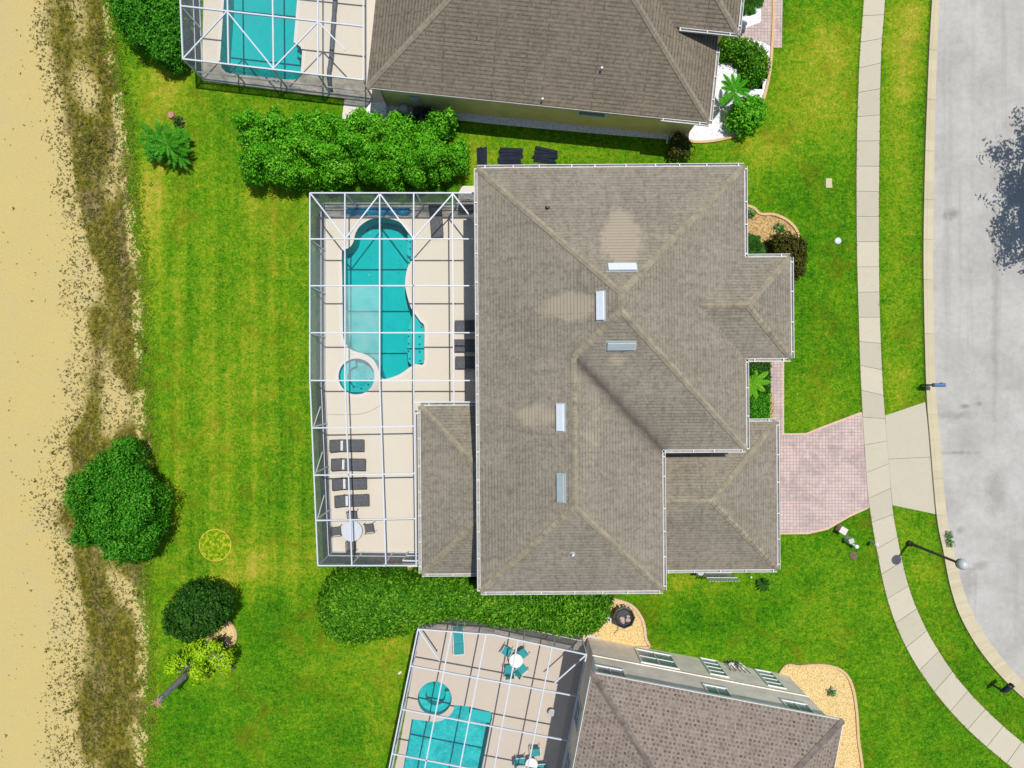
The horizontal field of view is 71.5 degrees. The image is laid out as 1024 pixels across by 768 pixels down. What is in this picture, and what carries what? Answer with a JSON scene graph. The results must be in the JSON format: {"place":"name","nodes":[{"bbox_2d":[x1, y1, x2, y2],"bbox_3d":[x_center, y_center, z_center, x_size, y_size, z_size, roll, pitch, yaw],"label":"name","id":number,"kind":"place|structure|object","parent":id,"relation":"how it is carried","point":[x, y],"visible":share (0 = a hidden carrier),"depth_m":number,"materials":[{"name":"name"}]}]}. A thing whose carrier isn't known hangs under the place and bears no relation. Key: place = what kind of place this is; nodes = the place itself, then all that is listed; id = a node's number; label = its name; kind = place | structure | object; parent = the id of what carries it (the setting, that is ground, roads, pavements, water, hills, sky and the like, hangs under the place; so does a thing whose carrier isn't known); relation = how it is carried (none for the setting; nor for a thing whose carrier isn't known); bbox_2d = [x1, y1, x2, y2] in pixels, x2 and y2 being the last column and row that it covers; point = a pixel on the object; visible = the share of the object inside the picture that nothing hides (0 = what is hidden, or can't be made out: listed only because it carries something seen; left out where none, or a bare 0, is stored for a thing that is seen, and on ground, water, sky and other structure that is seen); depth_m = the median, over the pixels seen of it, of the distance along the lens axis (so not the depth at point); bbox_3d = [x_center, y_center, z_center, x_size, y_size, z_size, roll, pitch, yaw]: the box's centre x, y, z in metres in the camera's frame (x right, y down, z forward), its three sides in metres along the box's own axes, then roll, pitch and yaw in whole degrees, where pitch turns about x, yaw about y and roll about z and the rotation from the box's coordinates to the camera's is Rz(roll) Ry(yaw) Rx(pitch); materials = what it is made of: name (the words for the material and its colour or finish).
{"place":"outdoors","nodes":[
{"label":"outdoors","id":0,"kind":"place"},
{"bbox_2d":[0,0,150,767],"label":"sand track","id":1,"kind":"structure","parent":0,"point":[33,331],"depth_m":41.79,"materials":[{"name":"sand"}]},
{"bbox_2d":[0,0,156,767],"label":"weeds","id":2,"kind":"object","parent":1,"relation":"on","point":[89,136],"visible":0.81,"depth_m":41.75,"materials":[{"name":"brown plant"}]},
{"bbox_2d":[60,434,174,567],"bbox_3d":[-21.908,6.905,39.169,6.264,5.275,6.689,-39,90,0],"label":"tree","id":3,"kind":"object","parent":1,"relation":"on","point":[114,506],"visible":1,"depth_m":38.23,"materials":[{"name":"green plant"}]},
{"bbox_2d":[98,0,1023,767],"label":"lawn","id":4,"kind":"structure","parent":0,"point":[228,260],"depth_m":41.80,"materials":[{"name":"green plant"}]},
{"bbox_2d":[103,0,192,75],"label":"shrub","id":5,"kind":"object","parent":4,"relation":"on","point":[153,27],"visible":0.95,"depth_m":39.58,"materials":[{"name":"green plant"}]},
{"bbox_2d":[137,119,193,169],"bbox_3d":[-19.851,-13.791,40.893,3.198,1.814,2.544,15,90,0],"label":"palm shrub","id":6,"kind":"object","parent":4,"relation":"on","point":[160,143],"visible":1,"depth_m":40.60,"materials":[{"name":"green plant"}]},
{"bbox_2d":[150,668,189,708],"bbox_3d":[-18.944,16.891,39.778,0.834,4.068,0.812,0,90,0],"label":"dead palm","id":7,"kind":"object","parent":4,"relation":"on","point":[176,683],"visible":0.98,"depth_m":39.22,"materials":[{"name":"grey plant"}]},
{"bbox_2d":[172,115,184,127],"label":"plant","id":8,"kind":"object","parent":4,"relation":"on","point":[178,121],"visible":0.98,"depth_m":41.45,"materials":[{"name":"green plant"}]},
{"bbox_2d":[161,576,236,642],"bbox_3d":[-17.382,12.585,39.466,3.973,4.683,3.599,0,90,0],"label":"tree","id":9,"kind":"object","parent":4,"relation":"on","point":[195,610],"visible":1,"depth_m":38.36,"materials":[{"name":"green plant"}]},
{"bbox_2d":[162,636,235,687],"bbox_3d":[-17.548,15.476,40.256,4.083,3.104,2.932,0,90,0],"label":"tree","id":10,"kind":"object","parent":4,"relation":"on","point":[198,656],"visible":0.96,"depth_m":39.42,"materials":[{"name":"green plant"}]},
{"bbox_2d":[199,529,231,560],"bbox_3d":[-17.444,9.471,41.770,1.915,0.040,1.908,0,90,0],"label":"tree ring","id":11,"kind":"object","parent":4,"relation":"on","point":[215,544],"visible":1,"depth_m":41.79,"materials":[{"name":"yellow plant"}]},
{"bbox_2d":[209,623,233,645],"bbox_3d":[-17.064,14.778,41.795,1.695,0.030,1.812,0,90,0],"label":"mulch bed","id":12,"kind":"object","parent":4,"relation":"on","point":[226,632],"visible":0.43,"depth_m":41.78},
{"bbox_2d":[209,635,230,653],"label":"shrub","id":13,"kind":"object","parent":12,"relation":"on","point":[223,641],"visible":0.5,"depth_m":41.30,"materials":[{"name":"green plant"}]},
{"bbox_2d":[205,620,237,651],"bbox_3d":[-17.064,14.778,41.750,1.845,0.120,1.962,0,90,0],"label":"bed edging","id":14,"kind":"object","parent":12,"relation":"on","point":[230,623],"visible":0.49,"depth_m":41.69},
{"bbox_2d":[202,0,383,101],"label":"pool deck","id":15,"kind":"structure","parent":4,"relation":"on","point":[348,62],"depth_m":41.74,"materials":[{"name":"concrete"}]},
{"bbox_2d":[217,0,305,82],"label":"swimming pool","id":16,"kind":"structure","parent":15,"relation":"in","point":[257,30],"depth_m":43.24,"materials":[{"name":"liquid"}]},
{"bbox_2d":[179,0,372,98],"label":"pool enclosure","id":17,"kind":"object","parent":15,"relation":"on","point":[251,75],"visible":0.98,"depth_m":39.96,"materials":[{"name":"white metal"}]},
{"bbox_2d":[327,0,337,86],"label":"pool cover","id":18,"kind":"object","parent":15,"relation":"on","point":[332,40],"visible":0.79,"depth_m":41.50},
{"bbox_2d":[231,104,472,192],"bbox_3d":[-8.984,-13.415,39.881,13.618,3.862,5.148,0,90,0],"label":"hedge","id":19,"kind":"object","parent":4,"relation":"on","point":[282,151],"visible":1,"depth_m":39.61,"materials":[{"name":"green plant"}]},
{"bbox_2d":[342,99,365,118],"bbox_3d":[-9.294,-16.118,41.765,1.412,0.030,1.412,0,90,0],"label":"concrete pad","id":20,"kind":"object","parent":4,"relation":"on","point":[350,105],"visible":0.44,"depth_m":41.75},
{"bbox_2d":[366,101,389,118],"bbox_3d":[-7.647,-16.203,41.799,1.896,0.030,2.022,0,90,0],"label":"gravel bed","id":21,"kind":"object","parent":4,"relation":"on","point":[371,106],"visible":0.29,"depth_m":41.78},
{"bbox_2d":[323,208,475,551],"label":"pool deck","id":22,"kind":"structure","parent":4,"relation":"on","point":[433,266],"depth_m":41.74,"materials":[{"name":"concrete"}]},
{"bbox_2d":[328,525,341,537],"bbox_3d":[-10.271,8.560,41.279,0.671,0.927,0.596,-6,90,0],"label":"patio chair","id":23,"kind":"object","parent":22,"relation":"on","point":[333,531],"visible":0.94,"depth_m":41.29,"materials":[{"name":"grey metal"}]},
{"bbox_2d":[329,439,363,451],"bbox_3d":[-9.585,3.587,41.420,1.974,0.639,0.724,0,90,0],"label":"sun lounger","id":24,"kind":"object","parent":22,"relation":"on","point":[340,445],"visible":0.99,"depth_m":41.42,"materials":[{"name":"fabric"}]},
{"bbox_2d":[331,458,365,470],"bbox_3d":[-9.498,4.696,41.420,1.974,0.639,0.724,1,90,0],"label":"sun lounger","id":25,"kind":"object","parent":22,"relation":"on","point":[355,464],"visible":0.99,"depth_m":41.42,"materials":[{"name":"fabric"}]},
{"bbox_2d":[332,477,366,490],"bbox_3d":[-9.440,5.804,41.420,1.974,0.639,0.724,-1,90,0],"label":"sun lounger","id":26,"kind":"object","parent":22,"relation":"on","point":[358,483],"visible":1,"depth_m":41.42,"materials":[{"name":"fabric"}]},
{"bbox_2d":[341,521,361,541],"bbox_3d":[-9.243,8.492,41.367,1.200,0.746,1.200,0,90,0],"label":"patio table","id":27,"kind":"object","parent":22,"relation":"on","point":[356,528],"visible":0.84,"depth_m":40.99,"materials":[{"name":"white metal"}]},
{"bbox_2d":[345,540,357,554],"bbox_3d":[-9.338,9.457,41.279,0.596,0.927,0.671,-2,90,0],"label":"patio chair","id":28,"kind":"object","parent":22,"relation":"on","point":[354,549],"visible":0.79,"depth_m":41.29,"materials":[{"name":"grey metal"}]},
{"bbox_2d":[334,493,369,507],"bbox_3d":[-9.294,6.795,41.420,1.974,0.639,0.724,-1,90,0],"label":"sun lounger","id":29,"kind":"object","parent":22,"relation":"on","point":[357,500],"visible":0.99,"depth_m":41.42,"materials":[{"name":"fabric"}]},
{"bbox_2d":[335,355,377,397],"bbox_3d":[-9.132,-0.441,42.234,2.520,1.012,2.520,0,90,0],"label":"hot tub","id":30,"kind":"object","parent":22,"relation":"in","point":[360,367],"visible":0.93,"depth_m":42.19,"materials":[{"name":"paint"}]},
{"bbox_2d":[363,521,376,534],"bbox_3d":[-8.263,8.371,41.279,0.671,0.927,0.596,-8,90,0],"label":"patio chair","id":31,"kind":"object","parent":22,"relation":"on","point":[369,527],"visible":1,"depth_m":41.29,"materials":[{"name":"grey metal"}]},
{"bbox_2d":[346,208,410,216],"bbox_3d":[-7.882,-10.119,41.627,3.882,0.186,0.591,0,90,0],"label":"pool cover","id":32,"kind":"object","parent":22,"relation":"on","point":[375,211],"visible":0.88,"depth_m":41.62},
{"bbox_2d":[338,215,427,381],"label":"swimming pool","id":33,"kind":"structure","parent":22,"relation":"in","point":[362,268],"depth_m":43.24,"materials":[{"name":"liquid"}]},
{"bbox_2d":[309,192,475,566],"bbox_3d":[-6.152,-0.231,40.145,9.722,3.190,20.369,0,90,0],"label":"pool enclosure","id":34,"kind":"object","parent":22,"relation":"on","point":[319,204],"visible":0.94,"depth_m":39.28,"materials":[{"name":"white metal"}]},
{"bbox_2d":[429,205,443,236],"bbox_3d":[-4.403,-9.556,41.420,0.724,0.639,1.974,-4,90,0],"label":"sun lounger","id":35,"kind":"object","parent":22,"relation":"on","point":[436,221],"visible":0.84,"depth_m":41.43,"materials":[{"name":"grey metal"}]},
{"bbox_2d":[454,339,474,351],"bbox_3d":[-2.402,-2.246,41.420,1.974,0.639,0.724,0,90,0],"label":"sun lounger","id":36,"kind":"object","parent":22,"relation":"on","point":[464,345],"visible":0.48,"depth_m":41.44,"materials":[{"name":"grey metal"}]},
{"bbox_2d":[455,356,474,368],"bbox_3d":[-2.314,-1.254,41.420,1.974,0.639,0.724,0,90,0],"label":"sun lounger","id":37,"kind":"object","parent":22,"relation":"on","point":[464,362],"visible":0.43,"depth_m":41.44,"materials":[{"name":"fabric"}]},
{"bbox_2d":[455,320,474,331],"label":"sun lounger","id":38,"kind":"object","parent":22,"relation":"on","point":[464,325],"visible":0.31,"depth_m":41.44,"materials":[{"name":"grey metal"}]},
{"bbox_2d":[459,205,473,211],"bbox_3d":[-2.647,-10.323,41.438,0.860,0.605,0.560,0,90,0],"label":"storage box","id":39,"kind":"object","parent":22,"relation":"on","point":[469,208],"visible":0.49,"depth_m":41.13,"materials":[{"name":"plastic"}]},
{"bbox_2d":[419,107,435,123],"bbox_3d":[-4.882,-15.529,41.325,0.850,0.950,0.800,6,90,0],"label":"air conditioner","id":40,"kind":"object","parent":4,"relation":"on","point":[424,111],"visible":0.58,"depth_m":40.86,"materials":[{"name":"metal"}]},
{"bbox_2d":[314,566,614,647],"bbox_3d":[-2.681,12.517,40.030,17.175,3.588,4.656,0,90,0],"label":"hedge","id":41,"kind":"object","parent":4,"relation":"on","point":[359,604],"visible":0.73,"depth_m":39.19,"materials":[{"name":"green plant"}]},
{"bbox_2d":[459,186,473,191],"bbox_3d":[-2.574,-11.059,41.785,1.265,0.030,1.176,0,90,0],"label":"concrete pad","id":42,"kind":"object","parent":4,"relation":"on","point":[467,189],"visible":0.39,"depth_m":41.77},
{"bbox_2d":[395,626,599,767],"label":"pool deck","id":43,"kind":"structure","parent":4,"relation":"on","point":[522,708],"depth_m":41.75,"materials":[{"name":"concrete"}]},
{"bbox_2d":[414,678,454,718],"bbox_3d":[-4.544,18.471,42.244,2.400,1.012,2.400,0,90,0],"label":"hot tub","id":44,"kind":"object","parent":43,"relation":"in","point":[426,695],"visible":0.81,"depth_m":42.20,"materials":[{"name":"liquid"}]},
{"bbox_2d":[400,702,494,767],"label":"swimming pool","id":45,"kind":"structure","parent":43,"relation":"in","point":[447,740],"depth_m":43.15,"materials":[{"name":"liquid"}]},
{"bbox_2d":[452,632,464,655],"bbox_3d":[-3.121,14.894,41.430,0.664,0.639,1.624,-4,90,0],"label":"sun lounger","id":46,"kind":"object","parent":43,"relation":"on","point":[458,645],"visible":0.65,"depth_m":41.41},
{"bbox_2d":[389,617,586,767],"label":"pool enclosure","id":47,"kind":"object","parent":43,"relation":"on","point":[575,645],"visible":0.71,"depth_m":38.81,"materials":[{"name":"white metal"}]},
{"bbox_2d":[500,641,513,658],"bbox_3d":[-0.291,15.486,41.289,0.596,0.927,0.671,30,90,0],"label":"patio chair","id":48,"kind":"object","parent":43,"relation":"on","point":[506,651],"visible":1,"depth_m":41.30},
{"bbox_2d":[503,662,514,679],"bbox_3d":[-0.166,16.643,41.289,0.596,0.927,0.671,-8,90,0],"label":"patio chair","id":49,"kind":"object","parent":43,"relation":"on","point":[507,671],"visible":0.84,"depth_m":41.30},
{"bbox_2d":[509,653,522,667],"bbox_3d":[0.231,15.985,41.377,0.800,0.747,0.800,0,90,0],"label":"patio table","id":50,"kind":"object","parent":43,"relation":"on","point":[518,662],"visible":0.92,"depth_m":41.01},
{"bbox_2d":[514,753,525,767],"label":"patio chair","id":51,"kind":"object","parent":43,"relation":"on","point":[519,761],"visible":0.97,"depth_m":41.30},
{"bbox_2d":[514,663,528,679],"bbox_3d":[0.537,16.593,41.289,0.671,0.927,0.596,-40,90,0],"label":"patio chair","id":52,"kind":"object","parent":43,"relation":"on","point":[520,670],"visible":0.91,"depth_m":41.30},
{"bbox_2d":[516,645,529,658],"bbox_3d":[0.635,15.605,41.289,0.596,0.927,0.671,-35,90,0],"label":"patio chair","id":53,"kind":"object","parent":43,"relation":"on","point":[523,653],"visible":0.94,"depth_m":41.30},
{"bbox_2d":[525,755,537,767],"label":"patio table","id":54,"kind":"object","parent":43,"relation":"on","point":[533,763],"visible":0.89,"depth_m":41.01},
{"bbox_2d":[530,742,540,756],"bbox_3d":[1.362,21.326,41.289,0.596,0.927,0.671,-5,90,0],"label":"patio chair","id":55,"kind":"object","parent":43,"relation":"on","point":[536,751],"visible":0.9,"depth_m":41.30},
{"bbox_2d":[378,102,678,139],"bbox_3d":[1.041,-15.589,41.795,17.957,0.030,1.113,5,90,0],"label":"gravel strip","id":56,"kind":"object","parent":4,"relation":"on","point":[519,122],"visible":0.58,"depth_m":41.78,"materials":[{"name":"gravel"}]},
{"bbox_2d":[396,104,419,118],"bbox_3d":[-6.168,-15.817,41.300,1.676,1.000,0.690,0,90,0],"label":"pool filter","id":57,"kind":"object","parent":56,"relation":"on","point":[403,110],"visible":0.69,"depth_m":41.10,"materials":[{"name":"grey metal"}]},
{"bbox_2d":[365,0,743,143],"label":"house","id":58,"kind":"structure","parent":4,"relation":"on","point":[650,66],"depth_m":37.61,"materials":[{"name":"brown"}]},
{"bbox_2d":[577,111,606,117],"bbox_3d":[4.475,-15.148,39.575,1.643,1.140,0.224,2,90,0],"label":"window","id":59,"kind":"structure","parent":58,"relation":"in","point":[598,115],"depth_m":39.95,"materials":[{"name":"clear glass"}]},
{"bbox_2d":[417,163,793,594],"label":"house","id":60,"kind":"structure","parent":4,"relation":"on","point":[604,434],"depth_m":35.01,"materials":[{"name":"grey"}]},
{"bbox_2d":[593,601,647,645],"bbox_3d":[5.792,13.998,41.795,4.525,0.030,3.005,0,90,0],"label":"gravel bed","id":61,"kind":"object","parent":4,"relation":"on","point":[633,635],"visible":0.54,"depth_m":41.78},
{"bbox_2d":[583,598,649,648],"bbox_3d":[5.790,13.998,41.750,4.672,0.120,3.155,0,90,0],"label":"bed edging","id":62,"kind":"object","parent":61,"relation":"on","point":[640,616],"visible":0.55,"depth_m":41.69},
{"bbox_2d":[613,604,634,628],"bbox_3d":[6.484,13.438,41.370,1.183,0.860,1.252,22,90,0],"label":"fire pit","id":63,"kind":"object","parent":61,"relation":"on","point":[623,617],"visible":1,"depth_m":41.12,"materials":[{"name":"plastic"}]},
{"bbox_2d":[668,130,695,160],"bbox_3d":[9.833,-13.857,41.105,1.681,1.458,1.760,0,90,0],"label":"shrub","id":64,"kind":"object","parent":4,"relation":"on","point":[677,148],"visible":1,"depth_m":40.97,"materials":[{"name":"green plant"}]},
{"bbox_2d":[704,573,738,580],"bbox_3d":[11.926,11.025,40.825,1.735,1.950,0.092,0,90,0],"label":"picket fence","id":65,"kind":"object","parent":4,"relation":"on","point":[721,577],"visible":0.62,"depth_m":40.36,"materials":[{"name":"wood"}]},
{"bbox_2d":[687,9,770,139],"bbox_3d":[13.276,-19.221,41.795,4.105,0.030,10.928,13,90,0],"label":"gravel bed","id":66,"kind":"object","parent":4,"relation":"on","point":[715,129],"visible":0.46,"depth_m":41.78,"materials":[{"name":"gravel"}]},
{"bbox_2d":[684,0,774,143],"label":"bed edging","id":67,"kind":"object","parent":66,"relation":"on","point":[766,86],"visible":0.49,"depth_m":41.69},
{"bbox_2d":[718,73,753,106],"bbox_3d":[12.682,-16.651,40.774,2.081,2.053,2.001,0,90,0],"label":"palm","id":68,"kind":"object","parent":66,"relation":"on","point":[730,86],"visible":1,"depth_m":40.12,"materials":[{"name":"green plant"}]},
{"bbox_2d":[717,34,770,88],"bbox_3d":[13.418,-18.727,40.898,3.376,1.786,3.213,0,90,0],"label":"hedge","id":69,"kind":"object","parent":66,"relation":"on","point":[744,57],"visible":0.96,"depth_m":40.97,"materials":[{"name":"green plant"}]},
{"bbox_2d":[723,94,767,138],"bbox_3d":[13.481,-15.439,40.865,2.534,1.918,2.650,0,90,0],"label":"shrub","id":70,"kind":"object","parent":66,"relation":"on","point":[747,116],"visible":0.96,"depth_m":40.57,"materials":[{"name":"green plant"}]},
{"bbox_2d":[743,0,763,16],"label":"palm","id":71,"kind":"object","parent":66,"relation":"on","point":[750,7],"visible":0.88,"depth_m":39.74,"materials":[{"name":"green plant"}]},
{"bbox_2d":[725,660,750,673],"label":"bare shrub","id":72,"kind":"object","parent":4,"relation":"on","point":[738,664],"visible":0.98,"depth_m":41.26,"materials":[{"name":"grey plant"}]},
{"bbox_2d":[770,362,773,417],"bbox_3d":[13.475,-0.004,41.795,3.834,0.030,5.434,0,90,0],"label":"mulch bed","id":73,"kind":"object","parent":4,"relation":"on","point":[772,408],"visible":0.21,"depth_m":41.78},
{"bbox_2d":[749,365,770,400],"bbox_3d":[13.497,-0.119,40.700,1.785,2.201,1.859,26,90,0],"label":"palm","id":74,"kind":"object","parent":73,"relation":"on","point":[755,380],"visible":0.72,"depth_m":39.73,"materials":[{"name":"green plant"}]},
{"bbox_2d":[749,362,772,393],"bbox_3d":[14.340,-0.373,41.430,1.913,0.968,2.429,0,90,0],"label":"ground cover","id":75,"kind":"object","parent":73,"relation":"on","point":[761,367],"visible":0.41,"depth_m":41.52,"materials":[{"name":"green plant"}]},
{"bbox_2d":[749,390,773,418],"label":"ground cover","id":76,"kind":"object","parent":73,"relation":"on","point":[759,407],"visible":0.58,"depth_m":41.34,"materials":[{"name":"green plant"}]},
{"bbox_2d":[748,208,796,253],"bbox_3d":[14.273,-8.285,41.795,5.406,0.030,5.018,0,90,0],"label":"mulch bed","id":77,"kind":"object","parent":4,"relation":"on","point":[761,226],"visible":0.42,"depth_m":41.78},
{"bbox_2d":[748,233,765,253],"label":"ground cover","id":78,"kind":"object","parent":77,"relation":"on","point":[756,245],"visible":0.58,"depth_m":40.52,"materials":[{"name":"green plant"}]},
{"bbox_2d":[748,204,799,236],"bbox_3d":[14.273,-8.285,41.750,5.556,0.120,5.168,0,90,0],"label":"bed edging","id":79,"kind":"object","parent":77,"relation":"on","point":[776,215],"visible":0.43,"depth_m":41.69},
{"bbox_2d":[774,222,787,232],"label":"plant","id":80,"kind":"object","parent":77,"relation":"on","point":[779,227],"visible":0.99,"depth_m":41.56,"materials":[{"name":"green plant"}]},
{"bbox_2d":[763,230,808,280],"bbox_3d":[15.844,-7.417,40.614,2.082,2.409,3.169,-26,90,0],"label":"shrub","id":81,"kind":"object","parent":77,"relation":"on","point":[795,246],"visible":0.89,"depth_m":40.12,"materials":[{"name":"brown plant"}]},
{"bbox_2d":[782,667,860,767],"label":"gravel bed","id":82,"kind":"object","parent":4,"relation":"on","point":[813,683],"visible":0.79,"depth_m":41.78,"materials":[{"name":"gravel"}]},
{"bbox_2d":[779,663,863,767],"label":"bed edging","id":83,"kind":"object","parent":82,"relation":"on","point":[782,669],"visible":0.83,"depth_m":41.69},
{"bbox_2d":[780,362,868,533],"bbox_3d":[16.809,3.294,41.802,8.559,0.030,11.176,0,90,0],"label":"driveway border","id":84,"kind":"object","parent":4,"relation":"on","point":[822,427],"visible":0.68,"depth_m":41.79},
{"bbox_2d":[835,525,847,534],"bbox_3d":[19.206,8.500,41.470,0.420,0.660,0.380,30,90,0],"label":"utility box","id":85,"kind":"object","parent":4,"relation":"on","point":[842,530],"visible":1,"depth_m":41.14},
{"bbox_2d":[843,536,858,548],"bbox_3d":[19.791,9.264,41.450,0.362,0.700,0.793,-39,90,0],"label":"fire hydrant","id":86,"kind":"object","parent":4,"relation":"on","point":[849,540],"visible":1,"depth_m":41.24,"materials":[{"name":"grey metal"}]},
{"bbox_2d":[885,402,934,513],"bbox_3d":[23.370,4.452,41.785,2.499,0.030,6.614,-5,90,0],"label":"driveway apron","id":87,"kind":"object","parent":4,"relation":"on","point":[907,432],"visible":1,"depth_m":41.77,"materials":[{"name":"concrete"}]},
{"bbox_2d":[921,382,945,386],"bbox_3d":[24.368,0.041,41.120,0.760,1.360,0.255,0,90,0],"label":"mailbox","id":88,"kind":"object","parent":4,"relation":"on","point":[941,384],"visible":1,"depth_m":40.57,"materials":[{"name":"blue metal"}]},
{"bbox_2d":[906,540,968,569],"bbox_3d":[23.353,9.353,39.180,0.560,5.240,0.560,0,90,0],"label":"street lamp","id":89,"kind":"object","parent":4,"relation":"on","point":[961,564],"visible":1,"depth_m":38.00,"materials":[{"name":"brown metal"}]},
{"bbox_2d":[989,682,1014,693],"bbox_3d":[28.357,17.431,41.120,0.760,1.360,0.255,-38,90,0],"label":"mailbox","id":90,"kind":"object","parent":4,"relation":"on","point":[1007,688],"visible":1,"depth_m":40.66,"materials":[{"name":"brown metal"}]},
{"bbox_2d":[563,637,844,767],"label":"house","id":91,"kind":"structure","parent":0,"point":[637,707],"depth_m":35.53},
{"bbox_2d":[564,746,571,767],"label":"window","id":92,"kind":"structure","parent":91,"relation":"in","point":[568,760],"depth_m":40.47,"materials":[{"name":"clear glass"}]},
{"bbox_2d":[574,697,581,731],"bbox_3d":[3.721,18.602,40.150,0.310,1.590,1.391,3,90,0],"label":"window","id":93,"kind":"structure","parent":91,"relation":"in","point":[578,708],"depth_m":40.05,"materials":[{"name":"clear glass"}]},
{"bbox_2d":[594,664,626,676],"bbox_3d":[5.127,14.984,36.940,1.588,1.190,0.348,3,90,0],"label":"window","id":94,"kind":"structure","parent":91,"relation":"in","point":[599,668],"depth_m":37.14,"materials":[{"name":"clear glass"}]},
{"bbox_2d":[635,648,679,669],"bbox_3d":[8.185,15.555,40.230,2.156,2.010,0.458,1,90,0],"label":"window","id":95,"kind":"structure","parent":91,"relation":"in","point":[645,656],"depth_m":40.21,"materials":[{"name":"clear glass"}]},
{"bbox_2d":[699,657,728,677],"bbox_3d":[11.533,16.204,40.630,1.070,2.350,0.249,4,90,0],"label":"window","id":96,"kind":"structure","parent":91,"relation":"in","point":[713,666],"depth_m":40.61,"materials":[{"name":"clear glass"}]},
{"bbox_2d":[702,683,733,697],"bbox_3d":[10.745,16.054,37.120,1.341,1.190,0.301,3,90,0],"label":"window","id":97,"kind":"structure","parent":91,"relation":"in","point":[712,689],"depth_m":37.24,"materials":[{"name":"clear glass"}]},
{"bbox_2d":[754,668,786,688],"bbox_3d":[14.698,16.807,40.495,1.061,2.260,0.247,4,90,0],"label":"window","id":98,"kind":"structure","parent":91,"relation":"in","point":[768,677],"depth_m":40.47,"materials":[{"name":"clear glass"}]},
{"bbox_2d":[780,699,814,712],"bbox_3d":[14.907,16.847,37.020,1.440,1.190,0.320,3,90,0],"label":"window","id":99,"kind":"structure","parent":91,"relation":"in","point":[790,704],"depth_m":37.19,"materials":[{"name":"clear glass"}]},
{"bbox_2d":[740,0,782,47],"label":"entry path","id":100,"kind":"structure","parent":0,"point":[761,31],"depth_m":41.77,"materials":[{"name":"brick"}]},
{"bbox_2d":[757,578,771,591],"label":"agave","id":101,"kind":"object","parent":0,"point":[763,584],"visible":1,"depth_m":41.53,"materials":[{"name":"green plant"}]},
{"bbox_2d":[771,362,782,434],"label":"front path","id":102,"kind":"structure","parent":0,"point":[777,381],"depth_m":41.78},
{"bbox_2d":[779,414,868,532],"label":"driveway","id":103,"kind":"structure","parent":0,"point":[823,481],"depth_m":41.78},
{"bbox_2d":[857,15,912,613],"bbox_3d":[23.803,-0.928,41.784,9.338,0.001,56.083,-13,90,0],"label":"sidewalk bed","id":104,"kind":"object","parent":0,"point":[872,342],"visible":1,"depth_m":41.78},
{"bbox_2d":[856,0,1023,767],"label":"sidewalk","id":105,"kind":"structure","parent":0,"point":[982,725],"depth_m":41.75,"materials":[{"name":"concrete"}]},
{"bbox_2d":[933,0,1023,680],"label":"road","id":106,"kind":"structure","parent":0,"point":[978,257],"depth_m":41.79,"materials":[{"name":"asphalt"}]},
{"bbox_2d":[922,0,1023,697],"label":"kerb","id":107,"kind":"structure","parent":106,"relation":"on","point":[993,657],"depth_m":41.77,"materials":[{"name":"concrete"}]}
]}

